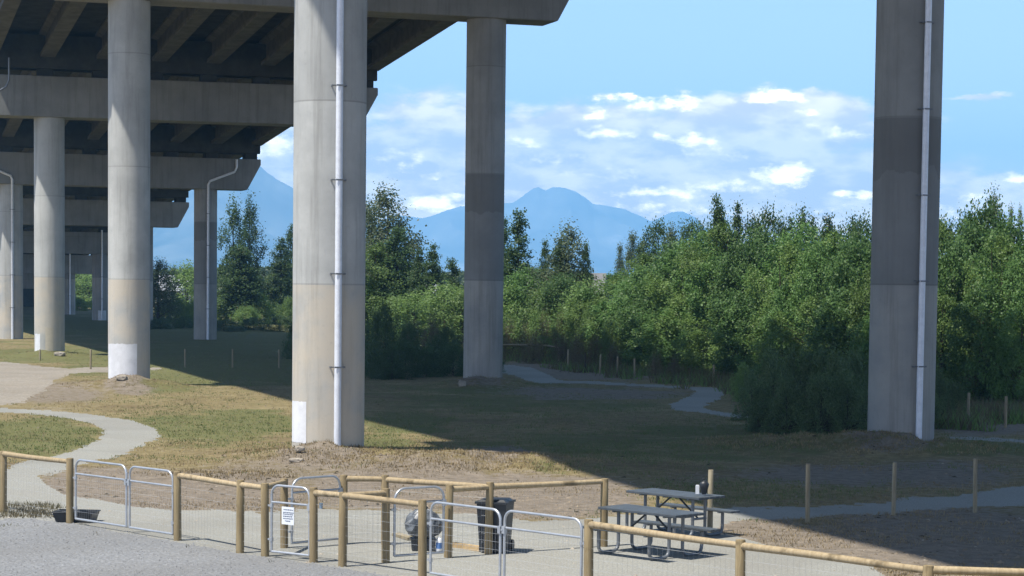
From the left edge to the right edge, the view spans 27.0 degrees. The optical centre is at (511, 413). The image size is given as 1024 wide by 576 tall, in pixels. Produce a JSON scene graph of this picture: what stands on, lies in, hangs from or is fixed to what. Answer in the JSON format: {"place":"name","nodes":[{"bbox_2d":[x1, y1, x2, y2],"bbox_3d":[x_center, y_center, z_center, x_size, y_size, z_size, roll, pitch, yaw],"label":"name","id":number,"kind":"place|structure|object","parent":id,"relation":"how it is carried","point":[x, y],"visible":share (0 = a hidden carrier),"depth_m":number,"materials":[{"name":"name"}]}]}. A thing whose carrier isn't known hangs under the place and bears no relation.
{"place":"outdoors","nodes":[
{"label":"outdoors","id":0,"kind":"place"},
{"bbox_2d":[0,362,161,404],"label":"dirt road","id":1,"kind":"structure","parent":0,"point":[19,383],"depth_m":97.96,"materials":[{"name":"beige soil"}]},
{"bbox_2d":[0,517,395,575],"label":"gravel lot","id":2,"kind":"structure","parent":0,"point":[78,554],"depth_m":34.90,"materials":[{"name":"grey gravel"}]},
{"bbox_2d":[153,158,449,271],"bbox_3d":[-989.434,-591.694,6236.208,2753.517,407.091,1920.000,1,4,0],"label":"mountain","id":3,"kind":"structure","parent":0,"point":[273,198],"depth_m":6128.43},
{"bbox_2d":[0,306,1023,575],"bbox_3d":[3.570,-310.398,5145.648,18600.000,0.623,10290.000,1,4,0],"label":"ground","id":4,"kind":"structure","parent":0,"point":[162,352],"depth_m":58.59,"materials":[{"name":"brown soil"}]},
{"bbox_2d":[153,256,184,323],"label":"cottonwood tree","id":5,"kind":"object","parent":4,"relation":"on","point":[161,279],"visible":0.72,"depth_m":214.25,"materials":[{"name":"green plant"}]},
{"bbox_2d":[156,259,193,320],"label":"willow bush","id":6,"kind":"object","parent":4,"relation":"on","point":[187,281],"visible":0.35,"depth_m":238.83,"materials":[{"name":"green plant"}]},
{"bbox_2d":[217,193,257,319],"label":"cottonwood tree","id":7,"kind":"object","parent":4,"relation":"on","point":[235,218],"visible":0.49,"depth_m":223.98,"materials":[{"name":"green plant"}]},
{"bbox_2d":[217,244,279,323],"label":"conifer tree","id":8,"kind":"object","parent":4,"relation":"on","point":[243,293],"visible":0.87,"depth_m":220.71,"materials":[{"name":"green plant"}]},
{"bbox_2d":[229,189,272,308],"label":"cottonwood tree","id":9,"kind":"object","parent":4,"relation":"on","point":[249,213],"visible":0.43,"depth_m":226.24,"materials":[{"name":"green plant"}]},
{"bbox_2d":[262,236,292,321],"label":"conifer tree","id":10,"kind":"object","parent":4,"relation":"on","point":[280,265],"visible":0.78,"depth_m":225.00,"materials":[{"name":"green plant"}]},
{"bbox_2d":[365,296,409,378],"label":"dark shrub","id":11,"kind":"object","parent":4,"relation":"on","point":[384,315],"visible":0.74,"depth_m":100.71,"materials":[{"name":"green plant"}]},
{"bbox_2d":[365,240,414,336],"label":"poplar tree","id":12,"kind":"object","parent":4,"relation":"on","point":[377,248],"visible":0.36,"depth_m":167.82,"materials":[{"name":"green plant"}]},
{"bbox_2d":[366,344,415,379],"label":"dark shrub","id":13,"kind":"object","parent":4,"relation":"on","point":[383,371],"visible":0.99,"depth_m":99.72,"materials":[{"name":"green plant"}]},
{"bbox_2d":[365,225,420,331],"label":"conifer tree","id":14,"kind":"object","parent":4,"relation":"on","point":[395,240],"visible":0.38,"depth_m":167.91,"materials":[{"name":"green plant"}]},
{"bbox_2d":[365,180,441,319],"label":"cottonwood tree","id":15,"kind":"object","parent":4,"relation":"on","point":[383,201],"visible":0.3,"depth_m":174.57,"materials":[{"name":"green plant"}]},
{"bbox_2d":[368,290,440,341],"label":"willow bush","id":16,"kind":"object","parent":4,"relation":"on","point":[404,310],"visible":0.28,"depth_m":155.60,"materials":[{"name":"green plant"}]},
{"bbox_2d":[400,245,428,326],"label":"conifer tree","id":17,"kind":"object","parent":4,"relation":"on","point":[418,260],"visible":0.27,"depth_m":164.10,"materials":[{"name":"green plant"}]},
{"bbox_2d":[394,277,463,346],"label":"willow bush","id":18,"kind":"object","parent":4,"relation":"on","point":[431,301],"visible":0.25,"depth_m":147.23,"materials":[{"name":"green plant"}]},
{"bbox_2d":[413,240,451,331],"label":"conifer tree","id":19,"kind":"object","parent":4,"relation":"on","point":[433,266],"visible":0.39,"depth_m":159.21,"materials":[{"name":"green plant"}]},
{"bbox_2d":[422,285,463,348],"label":"willow bush","id":20,"kind":"object","parent":4,"relation":"on","point":[449,305],"visible":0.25,"depth_m":144.49,"materials":[{"name":"green plant"}]},
{"bbox_2d":[434,342,463,375],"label":"dark shrub","id":21,"kind":"object","parent":4,"relation":"on","point":[450,349],"visible":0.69,"depth_m":104.92,"materials":[{"name":"green plant"}]},
{"bbox_2d":[0,0,943,447],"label":"concrete bridge","id":22,"kind":"structure","parent":4,"relation":"on","point":[126,126],"depth_m":93.64,"materials":[{"name":"grey concrete"}]},
{"bbox_2d":[0,351,1015,481],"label":"straw","id":23,"kind":"object","parent":4,"relation":"on","point":[196,470],"visible":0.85,"depth_m":53.73,"materials":[{"name":"beige plant"}]},
{"bbox_2d":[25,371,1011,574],"bbox_3d":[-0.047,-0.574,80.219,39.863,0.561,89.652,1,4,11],"label":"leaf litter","id":24,"kind":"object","parent":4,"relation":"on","point":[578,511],"visible":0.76,"depth_m":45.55,"materials":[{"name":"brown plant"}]},
{"bbox_2d":[503,207,537,304],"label":"conifer tree","id":25,"kind":"object","parent":4,"relation":"on","point":[514,255],"visible":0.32,"depth_m":143.59,"materials":[{"name":"green plant"}]},
{"bbox_2d":[23,376,1023,575],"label":"dirt clods","id":26,"kind":"object","parent":4,"relation":"on","point":[817,527],"visible":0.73,"depth_m":45.20,"materials":[{"name":"brown soil"}]},
{"bbox_2d":[503,262,549,346],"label":"poplar tree","id":27,"kind":"object","parent":4,"relation":"on","point":[522,279],"visible":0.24,"depth_m":138.43,"materials":[{"name":"green plant"}]},
{"bbox_2d":[504,279,575,357],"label":"willow bush","id":28,"kind":"object","parent":4,"relation":"on","point":[528,310],"visible":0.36,"depth_m":131.18,"materials":[{"name":"green plant"}]},
{"bbox_2d":[516,267,586,354],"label":"poplar tree","id":29,"kind":"object","parent":4,"relation":"on","point":[555,290],"visible":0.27,"depth_m":130.00,"materials":[{"name":"green plant"}]},
{"bbox_2d":[523,216,598,320],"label":"cottonwood tree","id":30,"kind":"object","parent":4,"relation":"on","point":[570,265],"visible":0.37,"depth_m":136.46,"materials":[{"name":"green plant"}]},
{"bbox_2d":[532,299,612,357],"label":"poplar tree","id":31,"kind":"object","parent":4,"relation":"on","point":[578,308],"visible":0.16,"depth_m":123.58,"materials":[{"name":"green plant"}]},
{"bbox_2d":[540,274,611,354],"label":"willow bush","id":32,"kind":"object","parent":4,"relation":"on","point":[569,307],"visible":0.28,"depth_m":125.29,"materials":[{"name":"green plant"}]},
{"bbox_2d":[577,272,643,356],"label":"poplar tree","id":33,"kind":"object","parent":4,"relation":"on","point":[602,306],"visible":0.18,"depth_m":119.06,"materials":[{"name":"green plant"}]},
{"bbox_2d":[596,314,629,366],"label":"green shrub","id":34,"kind":"object","parent":4,"relation":"on","point":[605,339],"visible":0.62,"depth_m":115.92,"materials":[{"name":"green plant"}]},
{"bbox_2d":[581,252,664,343],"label":"poplar tree","id":35,"kind":"object","parent":4,"relation":"on","point":[640,262],"visible":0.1,"depth_m":121.73,"materials":[{"name":"green plant"}]},
{"bbox_2d":[596,289,671,366],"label":"poplar tree","id":36,"kind":"object","parent":4,"relation":"on","point":[622,312],"visible":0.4,"depth_m":114.53,"materials":[{"name":"green plant"}]},
{"bbox_2d":[603,234,686,363],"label":"poplar tree","id":37,"kind":"object","parent":4,"relation":"on","point":[637,272],"visible":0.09,"depth_m":116.77,"materials":[{"name":"green plant"}]},
{"bbox_2d":[631,215,670,272],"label":"poplar tree","id":38,"kind":"object","parent":4,"relation":"on","point":[657,229],"visible":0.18,"depth_m":149.42,"materials":[{"name":"green plant"}]},
{"bbox_2d":[627,260,686,365],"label":"poplar tree","id":39,"kind":"object","parent":4,"relation":"on","point":[642,283],"visible":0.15,"depth_m":115.06,"materials":[{"name":"green plant"}]},
{"bbox_2d":[618,298,707,368],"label":"poplar tree","id":40,"kind":"object","parent":4,"relation":"on","point":[665,355],"visible":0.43,"depth_m":110.25,"materials":[{"name":"green plant"}]},
{"bbox_2d":[640,222,721,362],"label":"poplar tree","id":41,"kind":"object","parent":4,"relation":"on","point":[682,247],"visible":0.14,"depth_m":113.55,"materials":[{"name":"green plant"}]},
{"bbox_2d":[630,249,736,365],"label":"poplar tree","id":42,"kind":"object","parent":4,"relation":"on","point":[658,302],"visible":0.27,"depth_m":111.27,"materials":[{"name":"green plant"}]},
{"bbox_2d":[367,337,1023,431],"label":"weeds","id":43,"kind":"object","parent":4,"relation":"on","point":[961,422],"visible":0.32,"depth_m":96.95,"materials":[{"name":"green plant"}]},
{"bbox_2d":[659,303,743,372],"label":"poplar tree","id":44,"kind":"object","parent":4,"relation":"on","point":[695,356],"visible":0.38,"depth_m":106.34,"materials":[{"name":"green plant"}]},
{"bbox_2d":[664,247,743,368],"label":"poplar tree","id":45,"kind":"object","parent":4,"relation":"on","point":[695,297],"visible":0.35,"depth_m":108.66,"materials":[{"name":"green plant"}]},
{"bbox_2d":[653,219,765,364],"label":"poplar tree","id":46,"kind":"object","parent":4,"relation":"on","point":[720,231],"visible":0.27,"depth_m":110.43,"materials":[{"name":"green plant"}]},
{"bbox_2d":[702,193,728,278],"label":"conifer tree","id":47,"kind":"object","parent":4,"relation":"on","point":[718,212],"visible":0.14,"depth_m":119.33,"materials":[{"name":"green plant"}]},
{"bbox_2d":[702,287,780,376],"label":"poplar tree","id":48,"kind":"object","parent":4,"relation":"on","point":[725,361],"visible":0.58,"depth_m":102.21,"materials":[{"name":"green plant"}]},
{"bbox_2d":[699,232,788,370],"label":"poplar tree","id":49,"kind":"object","parent":4,"relation":"on","point":[744,257],"visible":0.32,"depth_m":105.60,"materials":[{"name":"green plant"}]},
{"bbox_2d":[699,217,789,355],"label":"poplar tree","id":50,"kind":"object","parent":4,"relation":"on","point":[765,239],"visible":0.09,"depth_m":107.02,"materials":[{"name":"green plant"}]},
{"bbox_2d":[727,359,766,420],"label":"willow shrub","id":51,"kind":"object","parent":4,"relation":"on","point":[750,374],"visible":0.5,"depth_m":71.97,"materials":[{"name":"green plant"}]},
{"bbox_2d":[742,377,778,431],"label":"willow shrub","id":52,"kind":"object","parent":4,"relation":"on","point":[752,422],"visible":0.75,"depth_m":66.95,"materials":[{"name":"green plant"}]},
{"bbox_2d":[746,196,783,244],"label":"poplar tree","id":53,"kind":"object","parent":4,"relation":"on","point":[764,222],"visible":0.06,"depth_m":113.52,"materials":[{"name":"green plant"}]},
{"bbox_2d":[733,290,806,378],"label":"poplar tree","id":54,"kind":"object","parent":4,"relation":"on","point":[764,322],"visible":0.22,"depth_m":98.91,"materials":[{"name":"green plant"}]},
{"bbox_2d":[743,337,803,429],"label":"willow shrub","id":55,"kind":"object","parent":4,"relation":"on","point":[770,373],"visible":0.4,"depth_m":67.86,"materials":[{"name":"green plant"}]},
{"bbox_2d":[738,238,819,367],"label":"poplar tree","id":56,"kind":"object","parent":4,"relation":"on","point":[790,251],"visible":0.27,"depth_m":100.47,"materials":[{"name":"green plant"}]},
{"bbox_2d":[737,212,833,338],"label":"poplar tree","id":57,"kind":"object","parent":4,"relation":"on","point":[799,235],"visible":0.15,"depth_m":103.24,"materials":[{"name":"green plant"}]},
{"bbox_2d":[756,367,815,434],"bbox_3d":[8.313,-0.335,64.982,1.782,2.212,1.841,0,4,-9],"label":"willow shrub","id":58,"kind":"object","parent":4,"relation":"on","point":[782,389],"visible":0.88,"depth_m":64.70,"materials":[{"name":"green plant"}]},
{"bbox_2d":[760,333,826,432],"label":"willow shrub","id":59,"kind":"object","parent":4,"relation":"on","point":[805,361],"visible":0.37,"depth_m":66.40,"materials":[{"name":"green plant"}]},
{"bbox_2d":[742,294,845,378],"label":"poplar tree","id":60,"kind":"object","parent":4,"relation":"on","point":[786,335],"visible":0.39,"depth_m":95.48,"materials":[{"name":"green plant"}]},
{"bbox_2d":[764,233,848,373],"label":"poplar tree","id":61,"kind":"object","parent":4,"relation":"on","point":[782,293],"visible":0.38,"depth_m":96.93,"materials":[{"name":"green plant"}]},
{"bbox_2d":[762,226,855,352],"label":"poplar tree","id":62,"kind":"object","parent":4,"relation":"on","point":[832,239],"visible":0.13,"depth_m":98.52,"materials":[{"name":"green plant"}]},
{"bbox_2d":[791,362,845,434],"bbox_3d":[9.273,-0.366,64.207,1.921,2.378,1.824,3,4,35],"label":"willow shrub","id":63,"kind":"object","parent":4,"relation":"on","point":[825,388],"visible":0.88,"depth_m":64.06,"materials":[{"name":"green plant"}]},
{"bbox_2d":[793,280,869,380],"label":"poplar tree","id":64,"kind":"object","parent":4,"relation":"on","point":[830,312],"visible":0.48,"depth_m":91.94,"materials":[{"name":"green plant"}]},
{"bbox_2d":[803,330,860,433],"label":"willow shrub","id":65,"kind":"object","parent":4,"relation":"on","point":[821,360],"visible":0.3,"depth_m":65.88,"materials":[{"name":"green plant"}]},
{"bbox_2d":[801,229,870,361],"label":"poplar tree","id":66,"kind":"object","parent":4,"relation":"on","point":[838,273],"visible":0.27,"depth_m":94.24,"materials":[{"name":"green plant"}]},
{"bbox_2d":[803,219,871,355],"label":"poplar tree","id":67,"kind":"object","parent":4,"relation":"on","point":[868,234],"visible":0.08,"depth_m":97.18,"materials":[{"name":"green plant"}]},
{"bbox_2d":[822,361,867,434],"bbox_3d":[10.140,-0.393,64.766,1.570,2.434,1.668,0,4,-15],"label":"willow shrub","id":68,"kind":"object","parent":4,"relation":"on","point":[844,385],"visible":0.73,"depth_m":64.46,"materials":[{"name":"green plant"}]},
{"bbox_2d":[834,336,867,430],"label":"willow shrub","id":69,"kind":"object","parent":4,"relation":"on","point":[858,364],"visible":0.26,"depth_m":66.83,"materials":[{"name":"green plant"}]},
{"bbox_2d":[833,261,870,379],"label":"poplar tree","id":70,"kind":"object","parent":4,"relation":"on","point":[864,298],"visible":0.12,"depth_m":91.00,"materials":[{"name":"green plant"}]},
{"bbox_2d":[841,311,869,385],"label":"poplar tree","id":71,"kind":"object","parent":4,"relation":"on","point":[864,347],"visible":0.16,"depth_m":89.23,"materials":[{"name":"green plant"}]},
{"bbox_2d":[935,360,954,420],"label":"willow shrub","id":72,"kind":"object","parent":4,"relation":"on","point":[941,383],"visible":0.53,"depth_m":71.92,"materials":[{"name":"green plant"}]},
{"bbox_2d":[935,293,970,391],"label":"poplar tree","id":73,"kind":"object","parent":4,"relation":"on","point":[940,346],"visible":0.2,"depth_m":85.23,"materials":[{"name":"green plant"}]},
{"bbox_2d":[935,228,984,393],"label":"poplar tree","id":74,"kind":"object","parent":4,"relation":"on","point":[954,258],"visible":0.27,"depth_m":86.30,"materials":[{"name":"green plant"}]},
{"bbox_2d":[938,208,1000,371],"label":"poplar tree","id":75,"kind":"object","parent":4,"relation":"on","point":[969,238],"visible":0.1,"depth_m":88.23,"materials":[{"name":"green plant"}]},
{"bbox_2d":[936,273,1018,404],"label":"poplar tree","id":76,"kind":"object","parent":4,"relation":"on","point":[968,316],"visible":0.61,"depth_m":81.65,"materials":[{"name":"green plant"}]},
{"bbox_2d":[943,183,1012,293],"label":"poplar tree","id":77,"kind":"object","parent":4,"relation":"on","point":[985,212],"visible":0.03,"depth_m":89.45,"materials":[{"name":"green plant"}]},
{"bbox_2d":[944,203,1023,372],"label":"poplar tree","id":78,"kind":"object","parent":4,"relation":"on","point":[1015,231],"visible":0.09,"depth_m":85.03,"materials":[{"name":"green plant"}]},
{"bbox_2d":[946,228,1022,387],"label":"poplar tree","id":79,"kind":"object","parent":4,"relation":"on","point":[1004,247],"visible":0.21,"depth_m":83.21,"materials":[{"name":"green plant"}]},
{"bbox_2d":[959,237,1023,400],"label":"poplar tree","id":80,"kind":"object","parent":4,"relation":"on","point":[1017,281],"visible":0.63,"depth_m":80.21,"materials":[{"name":"green plant"}]},
{"bbox_2d":[977,285,1023,404],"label":"poplar tree","id":81,"kind":"object","parent":4,"relation":"on","point":[1005,348],"visible":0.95,"depth_m":78.92,"materials":[{"name":"green plant"}]},
{"bbox_2d":[0,408,1023,575],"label":"gravel path","id":82,"kind":"structure","parent":0,"point":[121,436],"depth_m":38.73,"materials":[{"name":"stone"}]},
{"bbox_2d":[0,500,65,517],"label":"fence weeds","id":83,"kind":"object","parent":82,"relation":"on","point":[35,512],"visible":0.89,"depth_m":41.59,"materials":[{"name":"green plant"}]},
{"bbox_2d":[0,451,73,522],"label":"rail fence","id":84,"kind":"object","parent":82,"relation":"on","point":[68,462],"visible":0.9,"depth_m":40.31,"materials":[{"name":"wood"}]},
{"bbox_2d":[73,459,127,527],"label":"metal gate","id":85,"kind":"structure","parent":84,"relation":"attached to","point":[75,507],"depth_m":38.88,"materials":[{"name":"metal"}]},
{"bbox_2d":[51,509,100,522],"bbox_3d":[-8.162,1.912,39.946,0.789,0.194,0.532,1,4,6],"label":"plastic tub","id":86,"kind":"object","parent":82,"relation":"on","point":[59,515],"visible":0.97,"depth_m":39.75,"materials":[{"name":"black plastic"}]},
{"bbox_2d":[173,471,287,556],"bbox_3d":[-4.621,1.817,36.554,1.147,1.531,2.768,-2,5,-39],"label":"rail fence","id":87,"kind":"object","parent":82,"relation":"on","point":[240,485],"visible":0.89,"depth_m":36.06,"materials":[{"name":"wood"}]},
{"bbox_2d":[126,466,173,534],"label":"metal gate","id":88,"kind":"structure","parent":87,"relation":"attached to","point":[129,482],"depth_m":37.91,"materials":[{"name":"metal"}]},
{"bbox_2d":[309,487,426,575],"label":"rail fence","id":89,"kind":"object","parent":82,"relation":"on","point":[385,500],"visible":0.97,"depth_m":34.11,"materials":[{"name":"wood"}]},
{"bbox_2d":[268,484,308,556],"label":"metal gate","id":90,"kind":"structure","parent":89,"relation":"attached to","point":[287,515],"depth_m":34.92,"materials":[{"name":"metal"}]},
{"bbox_2d":[427,501,502,575],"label":"metal gate","id":91,"kind":"structure","parent":89,"relation":"attached to","point":[431,524],"depth_m":32.27,"materials":[{"name":"metal"}]},
{"bbox_2d":[410,537,435,550],"bbox_3d":[-1.522,2.229,36.477,0.430,0.210,0.370,0,4,-6],"label":"black crate","id":92,"kind":"object","parent":82,"relation":"on","point":[413,542],"visible":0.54,"depth_m":36.31,"materials":[{"name":"plastic"}]},
{"bbox_2d":[404,507,441,538],"bbox_3d":[-1.506,1.833,36.454,0.655,0.588,0.523,1,4,0],"label":"rubbish bag","id":93,"kind":"object","parent":92,"relation":"on","point":[411,520],"visible":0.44,"depth_m":36.31,"materials":[{"name":"grey plastic"}]},
{"bbox_2d":[340,475,607,557],"bbox_3d":[-0.662,1.893,36.386,4.680,1.531,1.910,1,4,0],"label":"rail fence","id":94,"kind":"object","parent":82,"relation":"on","point":[451,486],"visible":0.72,"depth_m":36.48,"materials":[{"name":"wood"}]},
{"bbox_2d":[288,475,342,543],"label":"metal gate","id":95,"kind":"structure","parent":94,"relation":"attached to","point":[339,489],"depth_m":36.56,"materials":[{"name":"metal"}]},
{"bbox_2d":[390,486,445,556],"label":"metal gate","id":96,"kind":"structure","parent":94,"relation":"attached to","point":[393,543],"depth_m":35.03,"materials":[{"name":"metal"}]},
{"bbox_2d":[475,497,515,551],"bbox_3d":[-0.281,1.899,36.369,0.570,0.920,0.658,2,4,14],"label":"wheeled bin","id":97,"kind":"object","parent":82,"relation":"on","point":[503,506],"visible":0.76,"depth_m":36.13,"materials":[{"name":"black plastic"}]},
{"bbox_2d":[583,504,719,559],"bbox_3d":[2.346,2.007,36.187,1.570,0.766,1.780,-3,5,-44],"label":"picnic table","id":98,"kind":"object","parent":82,"relation":"on","point":[656,512],"visible":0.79,"depth_m":36.13,"materials":[{"name":"grey metal"}]},
{"bbox_2d":[622,488,739,535],"bbox_3d":[2.983,1.830,39.071,1.570,0.766,1.780,-3,5,-44],"label":"picnic table","id":99,"kind":"object","parent":82,"relation":"on","point":[688,496],"visible":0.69,"depth_m":39.00,"materials":[{"name":"grey metal"}]},
{"bbox_2d":[584,519,1023,575],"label":"rail fence","id":100,"kind":"object","parent":82,"relation":"on","point":[741,546],"visible":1,"depth_m":27.83,"materials":[{"name":"wood"}]},
{"bbox_2d":[501,510,583,575],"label":"metal gate","id":101,"kind":"structure","parent":100,"relation":"attached to","point":[505,529],"depth_m":31.02,"materials":[{"name":"metal"}]},
{"bbox_2d":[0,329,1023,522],"bbox_3d":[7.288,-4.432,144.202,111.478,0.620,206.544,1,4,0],"label":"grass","id":102,"kind":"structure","parent":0,"point":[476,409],"depth_m":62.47,"materials":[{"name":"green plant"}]},
{"bbox_2d":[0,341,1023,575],"bbox_3d":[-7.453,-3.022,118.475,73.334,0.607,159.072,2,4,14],"label":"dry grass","id":103,"kind":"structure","parent":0,"point":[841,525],"depth_m":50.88,"materials":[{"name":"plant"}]},
{"bbox_2d":[366,187,718,274],"bbox_3d":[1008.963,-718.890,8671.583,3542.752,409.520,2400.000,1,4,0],"label":"mountain","id":104,"kind":"structure","parent":0,"point":[604,229],"depth_m":8675.56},
{"bbox_2d":[257,0,1023,254],"label":"sky","id":105,"kind":"structure","parent":0,"point":[649,109],"materials":[{"name":"blue"}]},
{"bbox_2d":[502,365,1023,442],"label":"footpath","id":106,"kind":"structure","parent":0,"point":[698,399],"depth_m":92.13,"materials":[{"name":"stone"}]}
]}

